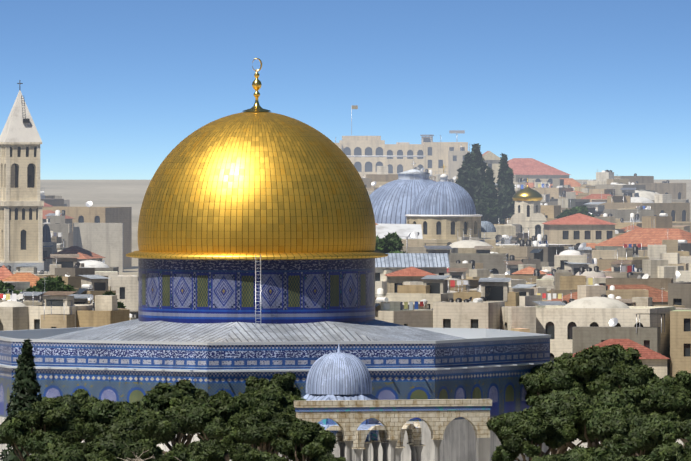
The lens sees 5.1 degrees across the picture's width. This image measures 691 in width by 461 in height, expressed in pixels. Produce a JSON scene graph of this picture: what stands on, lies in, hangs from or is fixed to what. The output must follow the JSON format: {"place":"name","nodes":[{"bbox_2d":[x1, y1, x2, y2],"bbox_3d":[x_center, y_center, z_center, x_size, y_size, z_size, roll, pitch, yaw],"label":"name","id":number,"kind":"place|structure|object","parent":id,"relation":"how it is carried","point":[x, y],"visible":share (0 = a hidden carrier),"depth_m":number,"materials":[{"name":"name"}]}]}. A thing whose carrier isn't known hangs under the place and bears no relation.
{"place":"outdoors","nodes":[
{"label":"outdoors","id":0,"kind":"place"},
{"bbox_2d":[0,0,690,179],"label":"sky","id":1,"kind":"structure","parent":0,"point":[580,89],"materials":[{"name":"blue"}]},
{"bbox_2d":[40,180,690,275],"bbox_3d":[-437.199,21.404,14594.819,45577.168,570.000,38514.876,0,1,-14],"label":"terrain","id":2,"kind":"structure","parent":0,"point":[108,193],"depth_m":1873.02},
{"bbox_2d":[0,280,21,299],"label":"tree","id":3,"kind":"object","parent":2,"relation":"on","point":[5,285],"visible":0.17,"depth_m":926.99,"materials":[{"name":"green plant"}]},
{"bbox_2d":[0,338,41,460],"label":"cypress","id":4,"kind":"object","parent":2,"relation":"on","point":[27,388],"visible":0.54,"depth_m":638.23,"materials":[{"name":"green plant"}]},
{"bbox_2d":[0,398,85,460],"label":"pine tree","id":5,"kind":"object","parent":2,"relation":"on","point":[42,424],"visible":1,"depth_m":622.99,"materials":[{"name":"green plant"}]},
{"bbox_2d":[15,275,74,299],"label":"tree","id":6,"kind":"object","parent":2,"relation":"on","point":[47,283],"visible":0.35,"depth_m":922.00,"materials":[{"name":"green plant"}]},
{"bbox_2d":[26,439,107,460],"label":"pine tree","id":7,"kind":"object","parent":2,"relation":"on","point":[64,450],"visible":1,"depth_m":573.48,"materials":[{"name":"green plant"}]},
{"bbox_2d":[103,290,125,307],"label":"tree","id":8,"kind":"object","parent":2,"relation":"on","point":[120,304],"visible":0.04,"depth_m":919.28,"materials":[{"name":"green plant"}]},
{"bbox_2d":[72,427,164,460],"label":"pine tree","id":9,"kind":"object","parent":2,"relation":"on","point":[113,444],"visible":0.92,"depth_m":587.52,"materials":[{"name":"green plant"}]},
{"bbox_2d":[117,449,180,460],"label":"dead tree","id":10,"kind":"object","parent":2,"relation":"on","point":[138,459],"visible":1,"depth_m":571.80,"materials":[{"name":"beige wood"}]},
{"bbox_2d":[136,379,219,454],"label":"pine tree","id":11,"kind":"object","parent":2,"relation":"on","point":[167,401],"visible":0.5,"depth_m":652.27,"materials":[{"name":"green plant"}]},
{"bbox_2d":[151,439,228,460],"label":"pine tree","id":12,"kind":"object","parent":2,"relation":"on","point":[209,450],"visible":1,"depth_m":582.67,"materials":[{"name":"green plant"}]},
{"bbox_2d":[228,442,287,460],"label":"pine tree","id":13,"kind":"object","parent":2,"relation":"on","point":[241,452],"visible":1,"depth_m":586.70,"materials":[{"name":"green plant"}]},
{"bbox_2d":[220,406,299,454],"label":"pine tree","id":14,"kind":"object","parent":2,"relation":"on","point":[263,428],"visible":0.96,"depth_m":619.21,"materials":[{"name":"green plant"}]},
{"bbox_2d":[270,372,300,397],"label":"pine tree","id":15,"kind":"object","parent":2,"relation":"on","point":[285,382],"visible":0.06,"depth_m":667.20,"materials":[{"name":"green plant"}]},
{"bbox_2d":[276,419,336,460],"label":"pine tree","id":16,"kind":"object","parent":2,"relation":"on","point":[312,441],"visible":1,"depth_m":598.60,"materials":[{"name":"green plant"}]},
{"bbox_2d":[325,456,345,460],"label":"pine tree","id":17,"kind":"object","parent":2,"relation":"on","point":[340,458],"visible":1,"depth_m":583.01,"materials":[{"name":"green plant"}]},
{"bbox_2d":[0,80,690,377],"bbox_3d":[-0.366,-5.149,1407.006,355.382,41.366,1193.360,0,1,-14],"label":"city buildings","id":18,"kind":"structure","parent":2,"relation":"on","point":[616,269],"depth_m":1095.15,"materials":[{"name":"stone"}]},
{"bbox_2d":[375,244,384,252],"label":"tree","id":19,"kind":"object","parent":2,"relation":"on","point":[377,248],"depth_m":974.21,"materials":[{"name":"green plant"}]},
{"bbox_2d":[376,232,407,252],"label":"tree","id":20,"kind":"object","parent":2,"relation":"on","point":[391,243],"visible":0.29,"depth_m":988.33,"materials":[{"name":"green plant"}]},
{"bbox_2d":[455,167,474,201],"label":"cypress","id":21,"kind":"object","parent":2,"relation":"on","point":[462,181],"visible":0.25,"depth_m":1296.11,"materials":[{"name":"green plant"}]},
{"bbox_2d":[461,152,470,168],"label":"cypress","id":22,"kind":"object","parent":2,"relation":"on","point":[466,160],"visible":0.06,"depth_m":1304.10,"materials":[{"name":"green plant"}]},
{"bbox_2d":[465,143,488,202],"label":"cypress","id":23,"kind":"object","parent":2,"relation":"on","point":[475,170],"visible":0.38,"depth_m":1299.36,"materials":[{"name":"green plant"}]},
{"bbox_2d":[474,196,499,223],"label":"tree","id":24,"kind":"object","parent":2,"relation":"on","point":[487,209],"visible":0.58,"depth_m":1284.51,"materials":[{"name":"green plant"}]},
{"bbox_2d":[479,166,503,224],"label":"cypress","id":25,"kind":"object","parent":2,"relation":"on","point":[489,190],"visible":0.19,"depth_m":1290.13,"materials":[{"name":"green plant"}]},
{"bbox_2d":[495,153,508,220],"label":"cypress","id":26,"kind":"object","parent":2,"relation":"on","point":[501,176],"visible":0.33,"depth_m":1310.23,"materials":[{"name":"green plant"}]},
{"bbox_2d":[502,166,515,223],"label":"cypress","id":27,"kind":"object","parent":2,"relation":"on","point":[508,208],"visible":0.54,"depth_m":1306.31,"materials":[{"name":"green plant"}]},
{"bbox_2d":[525,390,530,405],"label":"pine tree","id":28,"kind":"object","parent":2,"relation":"on","point":[527,396],"visible":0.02,"depth_m":691.75,"materials":[{"name":"green plant"}]},
{"bbox_2d":[491,416,568,460],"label":"pine tree","id":29,"kind":"object","parent":2,"relation":"on","point":[536,431],"visible":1,"depth_m":620.08,"materials":[{"name":"green plant"}]},
{"bbox_2d":[486,387,599,456],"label":"pine tree","id":30,"kind":"object","parent":2,"relation":"on","point":[553,403],"visible":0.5,"depth_m":638.34,"materials":[{"name":"green plant"}]},
{"bbox_2d":[518,357,585,451],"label":"pine tree","id":31,"kind":"object","parent":2,"relation":"on","point":[531,384],"visible":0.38,"depth_m":688.52,"materials":[{"name":"green plant"}]},
{"bbox_2d":[556,205,594,218],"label":"tree","id":32,"kind":"object","parent":2,"relation":"on","point":[581,209],"visible":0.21,"depth_m":1249.36,"materials":[{"name":"green plant"}]},
{"bbox_2d":[531,445,625,460],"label":"pine tree","id":33,"kind":"object","parent":2,"relation":"on","point":[598,453],"visible":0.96,"depth_m":581.92,"materials":[{"name":"green plant"}]},
{"bbox_2d":[552,391,642,448],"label":"pine tree","id":34,"kind":"object","parent":2,"relation":"on","point":[582,418],"visible":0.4,"depth_m":628.97,"materials":[{"name":"green plant"}]},
{"bbox_2d":[582,360,653,398],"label":"pine tree","id":35,"kind":"object","parent":2,"relation":"on","point":[622,374],"visible":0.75,"depth_m":685.78,"materials":[{"name":"green plant"}]},
{"bbox_2d":[589,406,682,456],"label":"pine tree","id":36,"kind":"object","parent":2,"relation":"on","point":[625,431],"visible":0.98,"depth_m":608.08,"materials":[{"name":"green plant"}]},
{"bbox_2d":[593,384,690,456],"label":"pine tree","id":37,"kind":"object","parent":2,"relation":"on","point":[661,402],"visible":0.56,"depth_m":647.07,"materials":[{"name":"green plant"}]},
{"bbox_2d":[612,440,690,460],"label":"pine tree","id":38,"kind":"object","parent":2,"relation":"on","point":[675,451],"visible":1,"depth_m":579.08,"materials":[{"name":"green plant"}]},
{"bbox_2d":[647,370,690,447],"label":"pine tree","id":39,"kind":"object","parent":2,"relation":"on","point":[680,381],"visible":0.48,"depth_m":663.50,"materials":[{"name":"green plant"}]},
{"bbox_2d":[677,419,690,451],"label":"pine tree","id":40,"kind":"object","parent":2,"relation":"on","point":[684,429],"visible":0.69,"depth_m":598.82,"materials":[{"name":"green plant"}]},
{"bbox_2d":[550,438,682,454],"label":"ground","id":41,"kind":"structure","parent":0,"point":[576,442],"depth_m":748.05,"materials":[{"name":"stone"}]},
{"bbox_2d":[2,388,100,440],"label":"pine tree","id":42,"kind":"object","parent":41,"relation":"on","point":[78,399],"visible":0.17,"depth_m":647.46,"materials":[{"name":"green plant"}]},
{"bbox_2d":[80,398,177,444],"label":"pine tree","id":43,"kind":"object","parent":41,"relation":"on","point":[137,421],"visible":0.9,"depth_m":641.11,"materials":[{"name":"green plant"}]},
{"bbox_2d":[171,389,255,460],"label":"pine tree","id":44,"kind":"object","parent":41,"relation":"on","point":[215,417],"visible":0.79,"depth_m":638.51,"materials":[{"name":"green plant"}]},
{"bbox_2d":[235,375,307,456],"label":"pine tree","id":45,"kind":"object","parent":41,"relation":"on","point":[264,392],"visible":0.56,"depth_m":651.96,"materials":[{"name":"green plant"}]},
{"bbox_2d":[0,112,553,460],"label":"dome of the rock","id":46,"kind":"structure","parent":41,"relation":"on","point":[226,199],"depth_m":689.23,"materials":[{"name":"stone"}]},
{"bbox_2d":[242,58,270,111],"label":"finial","id":47,"kind":"object","parent":46,"relation":"on","point":[256,86],"visible":1,"depth_m":698.97,"materials":[{"name":"gold metal"}]},
{"bbox_2d":[255,255,260,327],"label":"ladder","id":48,"kind":"object","parent":46,"relation":"on","point":[257,291],"visible":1,"depth_m":686.90,"materials":[{"name":"silver metal"}]},
{"bbox_2d":[302,344,424,460],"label":"dome of the chain","id":49,"kind":"structure","parent":41,"relation":"on","point":[338,375],"depth_m":661.55,"materials":[{"name":"metal"}]},
{"bbox_2d":[294,399,491,460],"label":"stone arcade","id":50,"kind":"object","parent":41,"relation":"on","point":[393,417],"visible":0.96,"depth_m":639.42,"materials":[{"name":"stone"}]},
{"bbox_2d":[529,343,659,447],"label":"pine tree","id":51,"kind":"object","parent":41,"relation":"on","point":[583,364],"visible":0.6,"depth_m":687.99,"materials":[{"name":"green plant"}]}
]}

